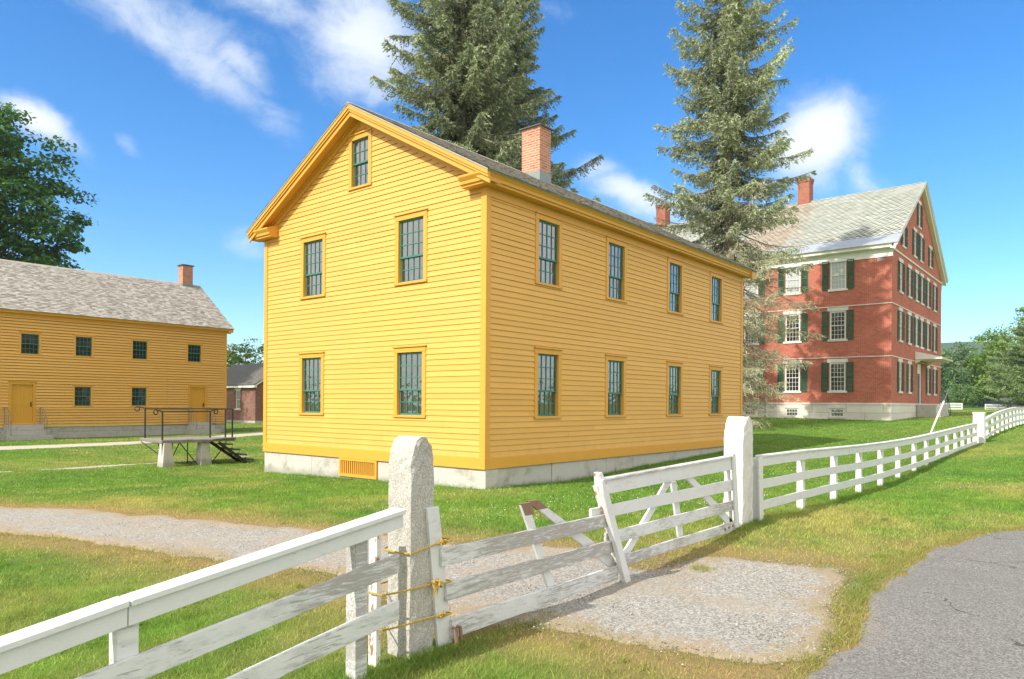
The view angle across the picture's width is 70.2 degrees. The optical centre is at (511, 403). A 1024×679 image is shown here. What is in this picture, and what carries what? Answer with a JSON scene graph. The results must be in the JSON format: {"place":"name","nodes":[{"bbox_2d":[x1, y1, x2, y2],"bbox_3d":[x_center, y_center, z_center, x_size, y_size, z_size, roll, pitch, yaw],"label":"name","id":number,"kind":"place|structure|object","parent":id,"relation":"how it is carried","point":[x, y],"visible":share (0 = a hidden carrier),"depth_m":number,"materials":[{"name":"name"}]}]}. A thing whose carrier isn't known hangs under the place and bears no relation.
{"place":"outdoors","nodes":[
{"label":"outdoors","id":0,"kind":"place"},
{"bbox_2d":[0,506,863,677],"bbox_3d":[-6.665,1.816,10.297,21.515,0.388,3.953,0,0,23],"label":"gravel driveway","id":1,"kind":"structure","parent":0,"point":[62,522],"depth_m":6.84,"materials":[{"name":"grey gravel"}]},
{"bbox_2d":[0,407,1023,678],"bbox_3d":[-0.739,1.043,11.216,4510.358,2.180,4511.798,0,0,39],"label":"ground","id":2,"kind":"structure","parent":0,"point":[764,671],"depth_m":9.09,"materials":[{"name":"green plant"}]},
{"bbox_2d":[0,102,100,269],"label":"broadleaf tree","id":3,"kind":"object","parent":2,"relation":"on","point":[15,177],"visible":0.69,"depth_m":60.31,"materials":[{"name":"green plant"}]},
{"bbox_2d":[0,259,233,440],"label":"yellow house","id":4,"kind":"structure","parent":2,"relation":"on","point":[95,353],"depth_m":41.11,"materials":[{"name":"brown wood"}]},
{"bbox_2d":[8,381,36,424],"bbox_3d":[-25.020,-0.045,37.215,0.175,2.230,1.250,0,0,39],"label":"door","id":5,"kind":"structure","parent":4,"relation":"in","point":[22,394],"depth_m":37.24,"materials":[{"name":"wood"}]},
{"bbox_2d":[19,331,41,355],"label":"window","id":6,"kind":"structure","parent":4,"relation":"in","point":[29,342],"depth_m":37.50,"materials":[{"name":"clear glass"}]},
{"bbox_2d":[72,384,92,406],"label":"window","id":7,"kind":"structure","parent":4,"relation":"in","point":[82,395],"depth_m":39.45,"materials":[{"name":"clear glass"}]},
{"bbox_2d":[73,334,93,357],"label":"window","id":8,"kind":"structure","parent":4,"relation":"in","point":[83,345],"depth_m":39.46,"materials":[{"name":"clear glass"}]},
{"bbox_2d":[130,385,147,406],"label":"window","id":9,"kind":"structure","parent":4,"relation":"in","point":[139,394],"depth_m":41.72,"materials":[{"name":"clear glass"}]},
{"bbox_2d":[130,338,148,360],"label":"window","id":10,"kind":"structure","parent":4,"relation":"in","point":[139,347],"depth_m":41.75,"materials":[{"name":"clear glass"}]},
{"bbox_2d":[186,342,202,362],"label":"window","id":11,"kind":"structure","parent":4,"relation":"in","point":[194,350],"depth_m":44.22,"materials":[{"name":"clear glass"}]},
{"bbox_2d":[187,384,206,421],"bbox_3d":[-19.141,-0.028,44.364,0.175,2.280,1.220,0,0,39],"label":"door","id":12,"kind":"structure","parent":4,"relation":"in","point":[197,398],"depth_m":44.40,"materials":[{"name":"wood"}]},
{"bbox_2d":[0,432,262,449],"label":"footpath","id":13,"kind":"structure","parent":2,"relation":"on","point":[76,445],"depth_m":32.21,"materials":[{"name":"grey concrete"}]},
{"bbox_2d":[5,455,257,471],"bbox_3d":[-11.070,1.854,23.642,2.087,0.240,16.630,0,0,37],"label":"trail","id":14,"kind":"object","parent":2,"relation":"on","point":[110,465],"visible":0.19,"depth_m":21.61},
{"bbox_2d":[134,406,252,467],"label":"mounting platform","id":15,"kind":"structure","parent":2,"relation":"on","point":[166,456],"depth_m":22.29,"materials":[{"name":"stone"}]},
{"bbox_2d":[0,507,405,678],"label":"board fence","id":16,"kind":"object","parent":2,"relation":"on","point":[118,619],"visible":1,"depth_m":3.95,"materials":[{"name":"white wood"}]},
{"bbox_2d":[226,363,263,422],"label":"brick shed","id":17,"kind":"structure","parent":2,"relation":"on","point":[245,392],"depth_m":68.45,"materials":[{"name":"brick"}]},
{"bbox_2d":[234,388,240,409],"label":"window","id":18,"kind":"structure","parent":17,"relation":"in","point":[237,389],"depth_m":68.73,"materials":[{"name":"wood"}]},
{"bbox_2d":[227,342,263,368],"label":"broadleaf tree","id":19,"kind":"object","parent":2,"relation":"on","point":[230,353],"visible":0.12,"depth_m":100.30,"materials":[{"name":"green plant"}]},
{"bbox_2d":[228,337,263,363],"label":"broadleaf tree","id":20,"kind":"object","parent":2,"relation":"on","point":[243,350],"visible":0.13,"depth_m":80.79,"materials":[{"name":"green plant"}]},
{"bbox_2d":[386,435,433,658],"bbox_3d":[-0.711,1.113,5.127,0.252,1.772,0.247,0,0,39],"label":"gate post","id":21,"kind":"object","parent":2,"relation":"on","point":[411,479],"visible":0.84,"depth_m":5.03,"materials":[{"name":"stone"}]},
{"bbox_2d":[368,578,451,599],"bbox_3d":[-0.741,1.293,5.059,0.347,0.135,0.606,0,0,39],"label":"rope","id":22,"kind":"object","parent":21,"relation":"attached to","point":[437,585],"visible":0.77,"depth_m":5.05,"materials":[{"name":"yellow fabric"}]},
{"bbox_2d":[377,610,451,630],"bbox_3d":[-0.743,1.483,5.059,0.347,0.060,0.606,0,0,39],"label":"rope","id":23,"kind":"object","parent":21,"relation":"attached to","point":[442,615],"visible":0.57,"depth_m":5.02,"materials":[{"name":"yellow fabric"}]},
{"bbox_2d":[382,537,451,554],"bbox_3d":[-0.668,0.980,5.146,0.345,0.099,0.382,0,0,39],"label":"rope","id":24,"kind":"object","parent":21,"relation":"attached to","point":[442,542],"visible":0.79,"depth_m":5.09,"materials":[{"name":"yellow fabric"}]},
{"bbox_2d":[426,479,630,646],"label":"gate","id":25,"kind":"structure","parent":21,"relation":"attached to","point":[446,628],"depth_m":5.89,"materials":[{"name":"white wood"}]},
{"bbox_2d":[369,0,557,170],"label":"spruce tree","id":26,"kind":"object","parent":2,"relation":"on","point":[462,29],"visible":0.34,"depth_m":34.72,"materials":[{"name":"green plant"}]},
{"bbox_2d":[246,101,757,488],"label":"yellow house","id":27,"kind":"structure","parent":2,"relation":"on","point":[469,314],"depth_m":17.69,"materials":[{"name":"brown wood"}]},
{"bbox_2d":[298,351,326,414],"bbox_3d":[-5.142,-0.516,18.798,1.100,1.618,0.155,0,0,39],"label":"window","id":28,"kind":"structure","parent":27,"relation":"in","point":[311,364],"depth_m":18.87,"materials":[{"name":"clear glass"}]},
{"bbox_2d":[299,232,327,299],"bbox_3d":[-5.094,-3.531,18.776,1.100,1.618,0.155,0,0,39],"label":"window","id":29,"kind":"structure","parent":27,"relation":"in","point":[313,247],"depth_m":18.83,"materials":[{"name":"clear glass"}]},
{"bbox_2d":[347,128,374,190],"bbox_3d":[-3.636,-5.871,17.591,0.910,1.340,0.155,0,0,39],"label":"window","id":30,"kind":"structure","parent":27,"relation":"in","point":[360,143],"depth_m":17.66,"materials":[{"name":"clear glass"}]},
{"bbox_2d":[392,345,426,417],"bbox_3d":[-2.285,-0.495,16.448,1.100,1.618,0.155,0,0,39],"label":"window","id":31,"kind":"structure","parent":27,"relation":"in","point":[409,392],"depth_m":16.50,"materials":[{"name":"clear glass"}]},
{"bbox_2d":[393,208,429,286],"bbox_3d":[-2.251,-3.510,16.439,1.100,1.618,0.155,0,0,39],"label":"window","id":32,"kind":"structure","parent":27,"relation":"in","point":[411,228],"depth_m":16.49,"materials":[{"name":"clear glass"}]},
{"bbox_2d":[532,346,562,418],"bbox_3d":[0.813,-0.467,16.669,0.155,1.615,1.060,0,0,39],"label":"window","id":33,"kind":"structure","parent":27,"relation":"in","point":[547,380],"depth_m":16.74,"materials":[{"name":"clear glass"}]},
{"bbox_2d":[532,211,563,288],"bbox_3d":[0.835,-3.487,16.669,0.155,1.615,1.060,0,0,39],"label":"window","id":34,"kind":"structure","parent":27,"relation":"in","point":[548,238],"depth_m":16.74,"materials":[{"name":"clear glass"}]},
{"bbox_2d":[603,354,627,417],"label":"window","id":35,"kind":"structure","parent":27,"relation":"in","point":[615,365],"depth_m":19.03,"materials":[{"name":"clear glass"}]},
{"bbox_2d":[603,235,628,302],"bbox_3d":[2.708,-3.473,18.947,0.155,1.615,1.060,0,0,39],"label":"window","id":36,"kind":"structure","parent":27,"relation":"in","point":[616,249],"depth_m":19.03,"materials":[{"name":"clear glass"}]},
{"bbox_2d":[664,361,683,415],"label":"window","id":37,"kind":"structure","parent":27,"relation":"in","point":[674,386],"depth_m":21.62,"materials":[{"name":"clear glass"}]},
{"bbox_2d":[665,256,684,315],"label":"window","id":38,"kind":"structure","parent":27,"relation":"in","point":[675,269],"depth_m":21.61,"materials":[{"name":"clear glass"}]},
{"bbox_2d":[707,365,722,415],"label":"window","id":39,"kind":"structure","parent":27,"relation":"in","point":[715,383],"depth_m":23.86,"materials":[{"name":"clear glass"}]},
{"bbox_2d":[707,271,724,323],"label":"window","id":40,"kind":"structure","parent":27,"relation":"in","point":[716,279],"depth_m":23.87,"materials":[{"name":"clear glass"}]},
{"bbox_2d":[474,0,604,201],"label":"spruce tree","id":41,"kind":"object","parent":2,"relation":"on","point":[523,56],"visible":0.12,"depth_m":40.84,"materials":[{"name":"green plant"}]},
{"bbox_2d":[643,0,824,428],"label":"spruce tree","id":42,"kind":"object","parent":2,"relation":"on","point":[734,36],"visible":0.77,"depth_m":39.07,"materials":[{"name":"green plant"}]},
{"bbox_2d":[723,416,752,525],"bbox_3d":[3.006,1.021,9.642,0.277,1.708,0.382,0,0,39],"label":"gate post","id":43,"kind":"object","parent":2,"relation":"on","point":[738,436],"visible":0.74,"depth_m":9.51,"materials":[{"name":"white stone"}]},
{"bbox_2d":[589,454,738,565],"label":"gate","id":44,"kind":"structure","parent":43,"relation":"attached to","point":[666,476],"depth_m":7.96,"materials":[{"name":"white wood"}]},
{"bbox_2d":[655,177,952,419],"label":"brick house","id":45,"kind":"structure","parent":2,"relation":"on","point":[876,279],"depth_m":51.68,"materials":[{"name":"brick"}]},
{"bbox_2d":[742,404,757,416],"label":"window","id":46,"kind":"structure","parent":45,"relation":"in","point":[745,411],"depth_m":54.28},
{"bbox_2d":[743,361,763,392],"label":"window","id":47,"kind":"structure","parent":45,"relation":"in","point":[760,375],"depth_m":54.09,"materials":[{"name":"wood"}]},
{"bbox_2d":[744,314,764,344],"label":"window","id":48,"kind":"structure","parent":45,"relation":"in","point":[749,341],"depth_m":54.18,"materials":[{"name":"wood"}]},
{"bbox_2d":[744,271,764,297],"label":"window","id":49,"kind":"structure","parent":45,"relation":"in","point":[752,289],"depth_m":54.20,"materials":[{"name":"wood"}]},
{"bbox_2d":[777,360,806,392],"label":"window","id":50,"kind":"structure","parent":45,"relation":"in","point":[794,378],"depth_m":52.31,"materials":[{"name":"wood"}]},
{"bbox_2d":[783,404,800,417],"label":"window","id":51,"kind":"structure","parent":45,"relation":"in","point":[791,410],"depth_m":52.34,"materials":[{"name":"wood"}]},
{"bbox_2d":[778,310,807,343],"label":"window","id":52,"kind":"structure","parent":45,"relation":"in","point":[790,339],"depth_m":52.29,"materials":[{"name":"wood"}]},
{"bbox_2d":[778,264,807,295],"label":"window","id":53,"kind":"structure","parent":45,"relation":"in","point":[794,281],"depth_m":52.35,"materials":[{"name":"wood"}]},
{"bbox_2d":[827,405,846,418],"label":"window","id":54,"kind":"structure","parent":45,"relation":"in","point":[836,411],"depth_m":50.38,"materials":[{"name":"wood"}]},
{"bbox_2d":[821,358,853,392],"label":"window","id":55,"kind":"structure","parent":45,"relation":"in","point":[838,370],"depth_m":50.42,"materials":[{"name":"wood"}]},
{"bbox_2d":[822,306,853,341],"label":"window","id":56,"kind":"structure","parent":45,"relation":"in","point":[837,315],"depth_m":50.43,"materials":[{"name":"wood"}]},
{"bbox_2d":[822,259,853,291],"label":"window","id":57,"kind":"structure","parent":45,"relation":"in","point":[837,270],"depth_m":50.44,"materials":[{"name":"wood"}]},
{"bbox_2d":[897,307,904,342],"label":"window","id":58,"kind":"structure","parent":45,"relation":"in","point":[900,310],"depth_m":50.52,"materials":[{"name":"wood"}]},
{"bbox_2d":[897,358,904,392],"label":"window","id":59,"kind":"structure","parent":45,"relation":"in","point":[899,360],"depth_m":50.49,"materials":[{"name":"wood"}]},
{"bbox_2d":[898,257,904,294],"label":"window","id":60,"kind":"structure","parent":45,"relation":"in","point":[900,261],"depth_m":50.52,"materials":[{"name":"wood"}]},
{"bbox_2d":[901,227,907,248],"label":"window","id":61,"kind":"structure","parent":45,"relation":"in","point":[903,235],"depth_m":51.26,"materials":[{"name":"wood"}]},
{"bbox_2d":[907,311,912,345],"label":"window","id":62,"kind":"structure","parent":45,"relation":"in","point":[909,313],"depth_m":52.71,"materials":[{"name":"wood"}]},
{"bbox_2d":[907,360,912,393],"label":"window","id":63,"kind":"structure","parent":45,"relation":"in","point":[909,363],"depth_m":52.83,"materials":[{"name":"wood"}]},
{"bbox_2d":[907,264,913,298],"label":"window","id":64,"kind":"structure","parent":45,"relation":"in","point":[909,266],"depth_m":52.66,"materials":[{"name":"wood"}]},
{"bbox_2d":[912,226,918,258],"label":"window","id":65,"kind":"structure","parent":45,"relation":"in","point":[914,229],"depth_m":54.20,"materials":[{"name":"wood"}]},
{"bbox_2d":[914,314,919,347],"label":"window","id":66,"kind":"structure","parent":45,"relation":"in","point":[916,317],"depth_m":54.60,"materials":[{"name":"wood"}]},
{"bbox_2d":[914,269,920,302],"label":"window","id":67,"kind":"structure","parent":45,"relation":"in","point":[916,272],"depth_m":54.37,"materials":[{"name":"wood"}]},
{"bbox_2d":[917,364,920,403],"bbox_3d":[30.942,-1.502,55.404,0.080,3.050,1.500,0,0,39],"label":"door","id":68,"kind":"structure","parent":45,"relation":"in","point":[918,365],"depth_m":55.56,"materials":[{"name":"wood"}]},
{"bbox_2d":[917,200,922,229],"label":"window","id":69,"kind":"structure","parent":45,"relation":"in","point":[919,202],"depth_m":55.28,"materials":[{"name":"wood"}]},
{"bbox_2d":[919,317,924,348],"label":"window","id":70,"kind":"structure","parent":45,"relation":"in","point":[922,330],"depth_m":56.22,"materials":[{"name":"wood"}]},
{"bbox_2d":[919,233,924,263],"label":"window","id":71,"kind":"structure","parent":45,"relation":"in","point":[920,239],"depth_m":55.92,"materials":[{"name":"wood"}]},
{"bbox_2d":[920,273,925,305],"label":"window","id":72,"kind":"structure","parent":45,"relation":"in","point":[922,276],"depth_m":56.30,"materials":[{"name":"wood"}]},
{"bbox_2d":[926,320,930,350],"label":"window","id":73,"kind":"structure","parent":45,"relation":"in","point":[927,322],"depth_m":58.19,"materials":[{"name":"wood"}]},
{"bbox_2d":[926,277,931,308],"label":"window","id":74,"kind":"structure","parent":45,"relation":"in","point":[927,280],"depth_m":57.74,"materials":[{"name":"wood"}]},
{"bbox_2d":[926,365,931,394],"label":"window","id":75,"kind":"structure","parent":45,"relation":"in","point":[928,367],"depth_m":57.86,"materials":[{"name":"wood"}]},
{"bbox_2d":[928,245,933,269],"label":"window","id":76,"kind":"structure","parent":45,"relation":"in","point":[929,248],"depth_m":58.70,"materials":[{"name":"wood"}]},
{"bbox_2d":[932,323,937,352],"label":"window","id":77,"kind":"structure","parent":45,"relation":"in","point":[934,325],"depth_m":60.24,"materials":[{"name":"wood"}]},
{"bbox_2d":[933,282,937,312],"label":"window","id":78,"kind":"structure","parent":45,"relation":"in","point":[935,290],"depth_m":60.40,"materials":[{"name":"wood"}]},
{"bbox_2d":[933,366,937,395],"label":"window","id":79,"kind":"structure","parent":45,"relation":"in","point":[934,368],"depth_m":60.58,"materials":[{"name":"wood"}]},
{"bbox_2d":[752,423,977,520],"bbox_3d":[9.940,1.271,17.935,0.155,1.251,21.065,0,0,39],"label":"board fence","id":80,"kind":"object","parent":2,"relation":"on","point":[801,494],"visible":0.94,"depth_m":12.94,"materials":[{"name":"white wood"}]},
{"bbox_2d":[930,389,948,432],"bbox_3d":[19.181,0.453,32.696,0.070,2.395,5.411,0,0,39],"label":"slanted pole","id":81,"kind":"object","parent":2,"relation":"on","point":[938,414],"visible":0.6,"depth_m":32.55,"materials":[{"name":"white wood"}]},
{"bbox_2d":[941,362,951,392],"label":"broadleaf tree","id":82,"kind":"object","parent":2,"relation":"on","point":[942,376],"visible":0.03,"depth_m":93.84,"materials":[{"name":"green plant"}]},
{"bbox_2d":[940,403,962,409],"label":"board fence","id":83,"kind":"object","parent":2,"relation":"on","point":[956,405],"visible":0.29,"depth_m":89.94,"materials":[{"name":"white wood"}]},
{"bbox_2d":[943,382,981,407],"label":"shrub","id":84,"kind":"object","parent":2,"relation":"on","point":[967,398],"visible":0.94,"depth_m":101.67,"materials":[{"name":"green plant"}]},
{"bbox_2d":[940,341,989,402],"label":"broadleaf tree","id":85,"kind":"object","parent":2,"relation":"on","point":[957,369],"visible":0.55,"depth_m":109.56,"materials":[{"name":"green plant"}]},
{"bbox_2d":[972,412,985,442],"bbox_3d":[17.104,0.973,26.633,0.395,1.320,0.395,0,0,39],"label":"fence post","id":86,"kind":"object","parent":2,"relation":"on","point":[979,418],"visible":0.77,"depth_m":26.47,"materials":[{"name":"white wood"}]},
{"bbox_2d":[951,355,1021,406],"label":"broadleaf tree","id":87,"kind":"object","parent":2,"relation":"on","point":[980,403],"visible":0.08,"depth_m":117.04,"materials":[{"name":"green plant"}]},
{"bbox_2d":[960,324,1023,406],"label":"broadleaf tree","id":88,"kind":"object","parent":2,"relation":"on","point":[990,352],"visible":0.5,"depth_m":105.48,"materials":[{"name":"green plant"}]},
{"bbox_2d":[981,316,1023,406],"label":"broadleaf tree","id":89,"kind":"object","parent":2,"relation":"on","point":[1017,383],"visible":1,"depth_m":87.92,"materials":[{"name":"green plant"}]},
{"bbox_2d":[985,400,1023,409],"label":"board fence","id":90,"kind":"object","parent":2,"relation":"on","point":[997,405],"visible":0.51,"depth_m":89.91,"materials":[{"name":"white wood"}]},
{"bbox_2d":[986,407,1023,438],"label":"board fence","id":91,"kind":"object","parent":2,"relation":"on","point":[1014,422],"visible":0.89,"depth_m":32.64,"materials":[{"name":"white wood"}]},
{"bbox_2d":[988,306,1023,390],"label":"broadleaf tree","id":92,"kind":"object","parent":2,"relation":"on","point":[1017,319],"visible":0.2,"depth_m":108.76,"materials":[{"name":"green plant"}]},
{"bbox_2d":[0,0,1023,367],"label":"sky","id":93,"kind":"structure","parent":0,"point":[185,119],"materials":[{"name":"blue"}]},
{"bbox_2d":[806,530,1023,678],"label":"road","id":94,"kind":"structure","parent":0,"point":[951,612],"depth_m":5.83,"materials":[{"name":"grey asphalt"}]},
{"bbox_2d":[940,342,1022,406],"bbox_3d":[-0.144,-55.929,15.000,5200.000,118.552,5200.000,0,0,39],"label":"hills","id":95,"kind":"structure","parent":0,"point":[972,344],"depth_m":1185.66,"materials":[{"name":"green plant"}]},
{"bbox_2d":[983,398,1019,406],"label":"parked car","id":96,"kind":"object","parent":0,"point":[992,402],"visible":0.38,"depth_m":98.91,"materials":[{"name":"blue paint"}]}
]}

